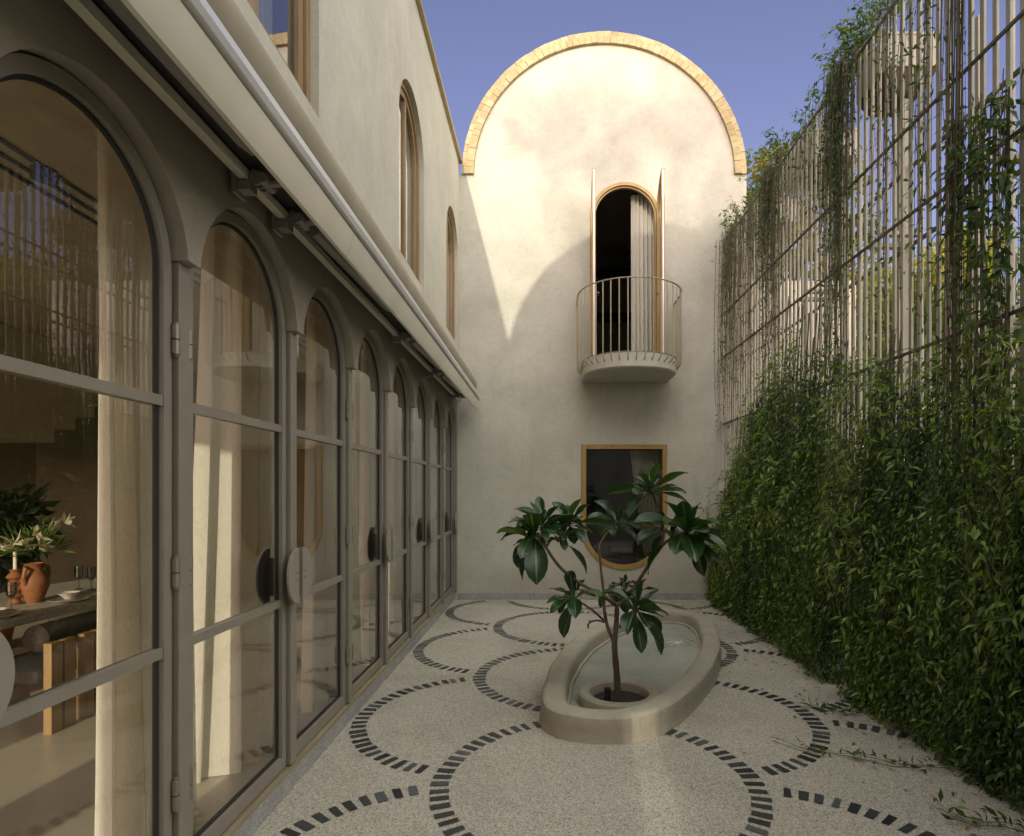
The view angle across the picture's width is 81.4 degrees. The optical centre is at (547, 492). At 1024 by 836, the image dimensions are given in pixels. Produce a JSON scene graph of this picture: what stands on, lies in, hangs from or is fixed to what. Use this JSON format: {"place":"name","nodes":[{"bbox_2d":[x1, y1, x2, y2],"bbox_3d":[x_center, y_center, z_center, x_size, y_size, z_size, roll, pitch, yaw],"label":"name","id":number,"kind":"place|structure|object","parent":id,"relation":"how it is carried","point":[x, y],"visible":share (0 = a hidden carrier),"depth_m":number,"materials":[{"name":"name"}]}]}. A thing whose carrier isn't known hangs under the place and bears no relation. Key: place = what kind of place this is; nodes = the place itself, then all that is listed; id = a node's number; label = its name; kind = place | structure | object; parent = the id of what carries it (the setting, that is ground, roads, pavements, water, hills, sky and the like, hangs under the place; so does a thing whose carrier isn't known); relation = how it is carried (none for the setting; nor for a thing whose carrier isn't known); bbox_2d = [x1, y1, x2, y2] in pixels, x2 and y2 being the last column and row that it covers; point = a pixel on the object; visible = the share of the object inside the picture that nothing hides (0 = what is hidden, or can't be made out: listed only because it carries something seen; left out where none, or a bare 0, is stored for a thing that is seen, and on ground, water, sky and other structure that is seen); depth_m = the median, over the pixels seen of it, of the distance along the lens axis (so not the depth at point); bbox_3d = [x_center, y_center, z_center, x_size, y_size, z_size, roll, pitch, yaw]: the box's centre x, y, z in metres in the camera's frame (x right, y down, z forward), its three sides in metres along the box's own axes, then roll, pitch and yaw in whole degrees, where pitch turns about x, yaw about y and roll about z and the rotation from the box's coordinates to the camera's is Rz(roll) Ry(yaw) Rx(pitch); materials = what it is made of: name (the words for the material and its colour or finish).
{"place":"outdoors","nodes":[
{"label":"outdoors","id":0,"kind":"place"},
{"bbox_2d":[0,599,354,835],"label":"room floor","id":1,"kind":"structure","parent":0,"point":[47,785],"depth_m":3.13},
{"bbox_2d":[0,474,64,646],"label":"indoor plant","id":2,"kind":"object","parent":1,"relation":"on","point":[15,512],"visible":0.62,"depth_m":5.68,"materials":[{"name":"green plant"}]},
{"bbox_2d":[0,578,96,650],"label":"dining table","id":3,"kind":"object","parent":1,"relation":"on","point":[35,612],"visible":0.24,"depth_m":4.54,"materials":[{"name":"stone"}]},
{"bbox_2d":[0,611,20,618],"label":"plate","id":4,"kind":"object","parent":3,"relation":"on","point":[6,614],"visible":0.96,"depth_m":4.10,"materials":[{"name":"grey ceramic"}]},
{"bbox_2d":[0,607,8,615],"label":"bowl","id":5,"kind":"object","parent":4,"relation":"on","point":[3,610],"visible":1,"depth_m":4.04,"materials":[{"name":"white ceramic"}]},
{"bbox_2d":[5,582,17,610],"bbox_3d":[-3.860,0.750,4.280,0.068,0.200,0.068,0,0,0],"label":"wine glass","id":6,"kind":"object","parent":3,"relation":"on","point":[6,590],"visible":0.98,"depth_m":4.28,"materials":[{"name":"clear glass"}]},
{"bbox_2d":[5,568,22,604],"bbox_3d":[-4.030,0.716,4.500,0.112,0.268,0.112,0,0,0],"label":"candle holder","id":7,"kind":"object","parent":3,"relation":"on","point":[13,576],"visible":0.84,"depth_m":4.47,"materials":[{"name":"ceramic"}]},
{"bbox_2d":[13,543,16,568],"bbox_3d":[-4.030,0.495,4.500,0.026,0.230,0.026,0,0,0],"label":"candle","id":8,"kind":"object","parent":7,"relation":"in","point":[15,562],"visible":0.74,"depth_m":4.49,"materials":[{"name":"wax"}]},
{"bbox_2d":[19,562,50,602],"bbox_3d":[-3.947,0.698,4.589,0.192,0.304,0.214,0,0,36],"label":"vase","id":9,"kind":"object","parent":3,"relation":"on","point":[34,580],"visible":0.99,"depth_m":4.53,"materials":[{"name":"ceramic"}]},
{"bbox_2d":[0,512,78,556],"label":"lily bouquet","id":10,"kind":"object","parent":9,"relation":"in","point":[41,533],"visible":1,"depth_m":4.54,"materials":[{"name":"white plant"}]},
{"bbox_2d":[47,596,89,603],"bbox_3d":[-3.720,0.839,4.620,0.270,0.022,0.270,0,0,0],"label":"plate","id":11,"kind":"object","parent":3,"relation":"on","point":[60,600],"visible":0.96,"depth_m":4.63,"materials":[{"name":"white ceramic"}]},
{"bbox_2d":[57,591,80,598],"bbox_3d":[-3.720,0.803,4.620,0.150,0.050,0.150,0,0,0],"label":"bowl","id":12,"kind":"object","parent":11,"relation":"on","point":[68,594],"visible":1,"depth_m":4.60,"materials":[{"name":"white ceramic"}]},
{"bbox_2d":[74,566,83,589],"bbox_3d":[-4.100,0.750,5.200,0.068,0.200,0.068,0,0,0],"label":"wine glass","id":13,"kind":"object","parent":3,"relation":"on","point":[80,577],"visible":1,"depth_m":5.20,"materials":[{"name":"clear glass"}]},
{"bbox_2d":[87,567,95,590],"bbox_3d":[-3.950,0.750,5.150,0.068,0.200,0.068,0,0,0],"label":"wine glass","id":14,"kind":"object","parent":3,"relation":"on","point":[90,579],"visible":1,"depth_m":5.14,"materials":[{"name":"clear glass"}]},
{"bbox_2d":[8,610,96,734],"bbox_3d":[-3.345,1.169,3.945,0.550,0.669,0.570,0,0,0],"label":"dining chair","id":15,"kind":"object","parent":1,"relation":"on","point":[52,657],"visible":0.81,"depth_m":3.81,"materials":[{"name":"beige wood"}]},
{"bbox_2d":[252,599,1023,835],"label":"floor","id":16,"kind":"structure","parent":0,"point":[442,733],"depth_m":3.50,"materials":[{"name":"stone"}]},
{"bbox_2d":[220,591,454,835],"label":"kerb","id":17,"kind":"structure","parent":16,"relation":"on","point":[250,819],"depth_m":3.57,"materials":[{"name":"stone"}]},
{"bbox_2d":[455,31,746,598],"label":"gable house","id":18,"kind":"structure","parent":16,"relation":"on","point":[574,143],"depth_m":8.87,"materials":[{"name":"paint"}]},
{"bbox_2d":[591,168,598,355],"bbox_3d":[0.688,-3.228,8.599,0.106,2.675,0.479,0,0,0],"label":"door leaf","id":19,"kind":"structure","parent":18,"relation":"in","point":[593,186],"depth_m":8.36,"materials":[{"name":"brown wood"}]},
{"bbox_2d":[593,541,643,562],"bbox_3d":[1.250,1.200,10.163,0.979,0.700,0.786,0,0,0],"label":"armchair","id":20,"kind":"object","parent":18,"relation":"on","point":[626,548],"visible":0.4,"depth_m":10.22,"materials":[{"name":"grey fabric"}]},
{"bbox_2d":[581,445,666,568],"bbox_3d":[1.150,0.221,8.894,1.274,1.860,0.092,0,0,0],"label":"window","id":21,"kind":"structure","parent":18,"relation":"in","point":[663,448],"depth_m":8.85,"materials":[{"name":"brown wood"}]},
{"bbox_2d":[631,194,653,351],"bbox_3d":[1.486,-3.200,9.105,0.404,2.700,0.096,0,0,0],"label":"curtain","id":22,"kind":"object","parent":18,"relation":"hanging from","point":[642,238],"visible":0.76,"depth_m":9.10,"materials":[{"name":"white fabric"}]},
{"bbox_2d":[630,450,660,556],"bbox_3d":[1.534,0.240,9.128,0.620,2.480,0.110,0,0,0],"label":"curtain","id":23,"kind":"object","parent":18,"relation":"hanging from","point":[644,461],"visible":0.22,"depth_m":9.12,"materials":[{"name":"grey fabric"}]},
{"bbox_2d":[656,168,664,353],"bbox_3d":[1.615,-3.228,8.600,0.102,2.675,0.478,0,0,2],"label":"door leaf","id":24,"kind":"structure","parent":18,"relation":"in","point":[660,219],"depth_m":8.61,"materials":[{"name":"brown wood"}]},
{"bbox_2d":[539,608,720,744],"bbox_3d":[0.888,1.512,5.573,1.413,0.176,3.812,0,0,19],"label":"fountain basin","id":25,"kind":"object","parent":16,"relation":"on","point":[670,687],"visible":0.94,"depth_m":4.71,"materials":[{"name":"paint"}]},
{"bbox_2d":[597,687,610,701],"bbox_3d":[0.411,1.515,4.448,0.130,0.110,0.051,0,0,11],"label":"spotlight","id":26,"kind":"object","parent":25,"relation":"on","point":[607,694],"visible":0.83,"depth_m":4.42,"materials":[{"name":"black metal"}]},
{"bbox_2d":[496,462,726,694],"bbox_3d":[0.489,0.641,4.554,1.723,1.770,1.087,0,0,0],"label":"frangipani tree","id":27,"kind":"object","parent":25,"relation":"in","point":[530,557],"visible":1,"depth_m":4.41,"materials":[{"name":"green plant"}]},
{"bbox_2d":[755,281,855,569],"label":"boundary wall","id":28,"kind":"structure","parent":16,"relation":"on","point":[809,333],"depth_m":8.85,"materials":[{"name":"paint"}]},
{"bbox_2d":[800,697,881,714],"bbox_3d":[2.167,1.549,4.326,0.599,0.097,0.251,0,0,0],"label":"trailing shoot","id":29,"kind":"object","parent":16,"relation":"on","point":[840,711],"visible":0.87,"depth_m":4.33,"materials":[{"name":"green plant"}]},
{"bbox_2d":[682,605,1018,835],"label":"leaf litter","id":30,"kind":"object","parent":16,"relation":"on","point":[966,827],"visible":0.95,"depth_m":3.88,"materials":[{"name":"plant"}]},
{"bbox_2d":[771,735,964,772],"bbox_3d":[1.903,1.554,3.520,1.092,0.087,0.212,0,0,23],"label":"trailing shoot","id":31,"kind":"object","parent":16,"relation":"on","point":[857,752],"visible":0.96,"depth_m":3.50,"materials":[{"name":"green plant"}]},
{"bbox_2d":[723,0,1023,657],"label":"fence","id":32,"kind":"object","parent":16,"relation":"on","point":[902,299],"visible":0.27,"depth_m":4.73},
{"bbox_2d":[711,172,765,450],"bbox_3d":[2.721,-2.353,8.021,0.714,3.679,1.759,0,0,0],"label":"hanging vine","id":33,"kind":"object","parent":32,"relation":"hanging from","point":[727,268],"visible":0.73,"depth_m":8.31,"materials":[{"name":"green plant"}]},
{"bbox_2d":[731,192,759,397],"bbox_3d":[2.517,-2.488,7.532,0.258,2.613,0.934,0,0,0],"label":"hanging vine","id":34,"kind":"object","parent":32,"relation":"hanging from","point":[750,237],"visible":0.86,"depth_m":7.51,"materials":[{"name":"green plant"}]},
{"bbox_2d":[755,199,796,247],"bbox_3d":[2.905,-3.431,7.650,0.420,0.462,0.490,0,0,0],"label":"planter box","id":35,"kind":"object","parent":32,"relation":"attached to","point":[770,217],"visible":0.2,"depth_m":7.43,"materials":[{"name":"concrete"}]},
{"bbox_2d":[773,99,823,330],"bbox_3d":[2.532,-2.715,6.020,0.238,2.073,0.928,0,0,0],"label":"hanging vine","id":36,"kind":"object","parent":32,"relation":"hanging from","point":[807,177],"visible":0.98,"depth_m":5.95,"materials":[{"name":"green plant"}]},
{"bbox_2d":[796,128,856,191],"bbox_3d":[2.905,-3.431,6.200,0.420,0.462,0.490,0,0,0],"label":"planter box","id":37,"kind":"object","parent":32,"relation":"attached to","point":[823,157],"visible":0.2,"depth_m":6.02,"materials":[{"name":"concrete"}]},
{"bbox_2d":[751,82,823,380],"bbox_3d":[2.705,-2.739,6.864,0.701,2.957,1.637,0,0,0],"label":"hanging vine","id":38,"kind":"object","parent":37,"relation":"hanging from","point":[770,177],"visible":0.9,"depth_m":6.79,"materials":[{"name":"green plant"}]},
{"bbox_2d":[702,285,1023,812],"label":"creeper","id":39,"kind":"object","parent":32,"relation":"hanging from","point":[958,695],"visible":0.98,"depth_m":4.07,"materials":[{"name":"green plant"}]},
{"bbox_2d":[863,0,908,392],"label":"hanging vine","id":40,"kind":"object","parent":32,"relation":"attached to","point":[878,76],"visible":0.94,"depth_m":4.46,"materials":[{"name":"green plant"}]},
{"bbox_2d":[856,31,935,117],"bbox_3d":[2.905,-3.431,4.950,0.420,0.462,0.490,0,0,0],"label":"planter box","id":41,"kind":"object","parent":32,"relation":"attached to","point":[898,74],"visible":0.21,"depth_m":4.77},
{"bbox_2d":[804,0,905,409],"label":"hanging vine","id":42,"kind":"object","parent":41,"relation":"hanging from","point":[837,82],"visible":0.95,"depth_m":5.19,"materials":[{"name":"green plant"}]},
{"bbox_2d":[886,0,950,430],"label":"hanging vine","id":43,"kind":"object","parent":32,"relation":"attached to","point":[924,128],"visible":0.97,"depth_m":4.01,"materials":[{"name":"green plant"}]},
{"bbox_2d":[933,0,974,481],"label":"hanging vine","id":44,"kind":"object","parent":32,"relation":"attached to","point":[956,80],"visible":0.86,"depth_m":3.69,"materials":[{"name":"green plant"}]},
{"bbox_2d":[925,63,1023,446],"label":"hanging vine","id":45,"kind":"object","parent":32,"relation":"attached to","point":[973,215],"visible":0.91,"depth_m":3.43,"materials":[{"name":"green plant"}]},
{"bbox_2d":[931,788,1023,831],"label":"trailing shoot","id":46,"kind":"object","parent":16,"relation":"on","point":[961,812],"visible":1,"depth_m":2.86,"materials":[{"name":"green plant"}]},
{"bbox_2d":[421,0,1019,446],"label":"sky","id":47,"kind":"structure","parent":0,"point":[758,54],"materials":[{"name":"blue"}]},
{"label":"ground","id":48,"kind":"structure","parent":0,"visible":0},
{"bbox_2d":[0,0,461,835],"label":"house","id":49,"kind":"structure","parent":48,"relation":"on","point":[362,78],"depth_m":3.72,"materials":[{"name":"paint"}]},
{"bbox_2d":[30,164,58,185],"bbox_3d":[-2.497,-1.630,2.950,0.110,0.160,0.110,0,0,0],"label":"ceiling spotlight","id":50,"kind":"object","parent":49,"relation":"attached to","point":[46,175],"visible":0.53,"depth_m":2.94,"materials":[{"name":"black metal"}]},
{"bbox_2d":[0,53,179,835],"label":"door","id":51,"kind":"structure","parent":49,"relation":"in","point":[13,66],"depth_m":2.16,"materials":[{"name":"beige metal"}]},
{"bbox_2d":[94,128,196,835],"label":"curtain","id":52,"kind":"object","parent":49,"relation":"hanging from","point":[123,788],"visible":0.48,"depth_m":2.32,"materials":[{"name":"beige fabric"}]},
{"bbox_2d":[193,225,273,783],"bbox_3d":[-1.687,0.035,3.334,0.199,2.930,0.723,0,0,17],"label":"curtain","id":53,"kind":"object","parent":49,"relation":"hanging from","point":[233,503],"visible":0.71,"depth_m":3.17,"materials":[{"name":"beige fabric"}]},
{"bbox_2d":[189,211,298,835],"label":"door","id":54,"kind":"structure","parent":49,"relation":"in","point":[271,579],"depth_m":3.08,"materials":[{"name":"beige metal"}]},
{"bbox_2d":[64,0,481,410],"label":"awning","id":55,"kind":"object","parent":49,"relation":"attached to","point":[207,72],"visible":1,"depth_m":2.26,"materials":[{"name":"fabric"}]},
{"bbox_2d":[247,0,309,102],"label":"window","id":56,"kind":"structure","parent":49,"relation":"in","point":[299,9],"depth_m":3.29,"materials":[{"name":"brown wood"}]},
{"bbox_2d":[296,290,349,754],"bbox_3d":[-1.387,0.115,3.698,0.115,2.709,0.894,0,0,0],"label":"door","id":57,"kind":"structure","parent":49,"relation":"in","point":[304,737],"depth_m":4.07,"materials":[{"name":"beige metal"}]},
{"bbox_2d":[300,299,360,712],"bbox_3d":[-1.596,0.035,4.492,0.169,2.930,0.936,0,0,6],"label":"curtain","id":58,"kind":"object","parent":49,"relation":"hanging from","point":[319,654],"visible":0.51,"depth_m":4.18,"materials":[{"name":"beige fabric"}]},
{"bbox_2d":[359,368,363,614],"bbox_3d":[-1.585,0.035,5.442,0.169,2.930,0.635,0,0,0],"label":"curtain","id":59,"kind":"object","parent":49,"relation":"hanging from","point":[361,509],"visible":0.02,"depth_m":5.22,"materials":[{"name":"beige fabric"}]},
{"bbox_2d":[352,332,390,695],"bbox_3d":[-1.387,0.112,4.647,0.115,2.714,0.904,0,0,0],"label":"door","id":60,"kind":"structure","parent":49,"relation":"in","point":[370,647],"depth_m":4.82,"materials":[{"name":"beige metal"}]},
{"bbox_2d":[388,361,411,658],"bbox_3d":[-1.387,0.115,5.588,0.115,2.709,0.894,0,0,0],"label":"door","id":61,"kind":"structure","parent":49,"relation":"in","point":[399,433],"depth_m":5.70,"materials":[{"name":"beige metal"}]},
{"bbox_2d":[399,81,418,280],"bbox_3d":[-1.395,-3.028,5.785,0.070,1.757,1.062,0,0,0],"label":"window","id":62,"kind":"structure","parent":49,"relation":"in","point":[408,145],"depth_m":6.00,"materials":[{"name":"brown wood"}]},
{"bbox_2d":[413,381,432,631],"bbox_3d":[-1.387,0.115,6.532,0.115,2.709,0.894,0,0,0],"label":"door","id":63,"kind":"structure","parent":49,"relation":"in","point":[422,527],"depth_m":6.69,"materials":[{"name":"beige metal"}]},
{"bbox_2d":[431,396,443,613],"bbox_3d":[-1.387,0.115,7.468,0.115,2.709,0.894,0,0,0],"label":"door","id":64,"kind":"structure","parent":49,"relation":"in","point":[437,576],"depth_m":7.65,"materials":[{"name":"beige metal"}]},
{"bbox_2d":[446,209,453,338],"bbox_3d":[-1.395,-3.028,8.220,0.070,1.757,0.992,0,0,0],"label":"window","id":65,"kind":"structure","parent":49,"relation":"in","point":[449,230],"depth_m":8.51,"materials":[{"name":"brown wood"}]},
{"bbox_2d":[444,408,456,599],"bbox_3d":[-1.387,0.119,8.402,0.115,2.699,0.874,0,0,0],"label":"door","id":66,"kind":"structure","parent":49,"relation":"in","point":[450,519],"depth_m":8.58,"materials":[{"name":"beige metal"}]},
{"bbox_2d":[745,134,884,302],"bbox_3d":[4.647,-2.727,11.684,3.552,8.870,3.721,0,0,0],"label":"tree","id":67,"kind":"object","parent":48,"relation":"on","point":[754,170],"visible":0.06,"depth_m":10.85,"materials":[{"name":"green plant"}]},
{"bbox_2d":[792,429,964,521],"bbox_3d":[4.531,0.301,8.029,2.926,2.812,2.257,0,0,44],"label":"tree","id":68,"kind":"object","parent":48,"relation":"on","point":[839,473],"visible":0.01,"depth_m":8.27,"materials":[{"name":"green plant"}]},
{"bbox_2d":[808,222,1019,457],"bbox_3d":[5.676,-1.322,9.453,4.418,6.060,3.792,0,0,-28],"label":"tree","id":69,"kind":"object","parent":48,"relation":"on","point":[933,276],"visible":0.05,"depth_m":8.72,"materials":[{"name":"green plant"}]},
{"bbox_2d":[832,335,1019,582],"bbox_3d":[4.473,0.059,5.630,3.295,3.296,3.213,0,0,0],"label":"tree","id":70,"kind":"object","parent":48,"relation":"on","point":[933,352],"visible":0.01,"depth_m":5.70,"materials":[{"name":"green plant"}]},
{"bbox_2d":[856,238,1001,433],"bbox_3d":[8.229,-1.872,13.342,4.661,7.160,5.462,0,0,42],"label":"tree","id":71,"kind":"object","parent":48,"relation":"on","point":[891,331],"visible":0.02,"depth_m":12.77,"materials":[{"name":"green plant"}]},
{"bbox_2d":[868,254,1019,438],"bbox_3d":[6.021,-0.862,7.345,3.570,5.139,3.728,0,0,21],"label":"tree","id":72,"kind":"object","parent":48,"relation":"on","point":[943,332],"visible":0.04,"depth_m":7.42,"materials":[{"name":"green plant"}]}
]}

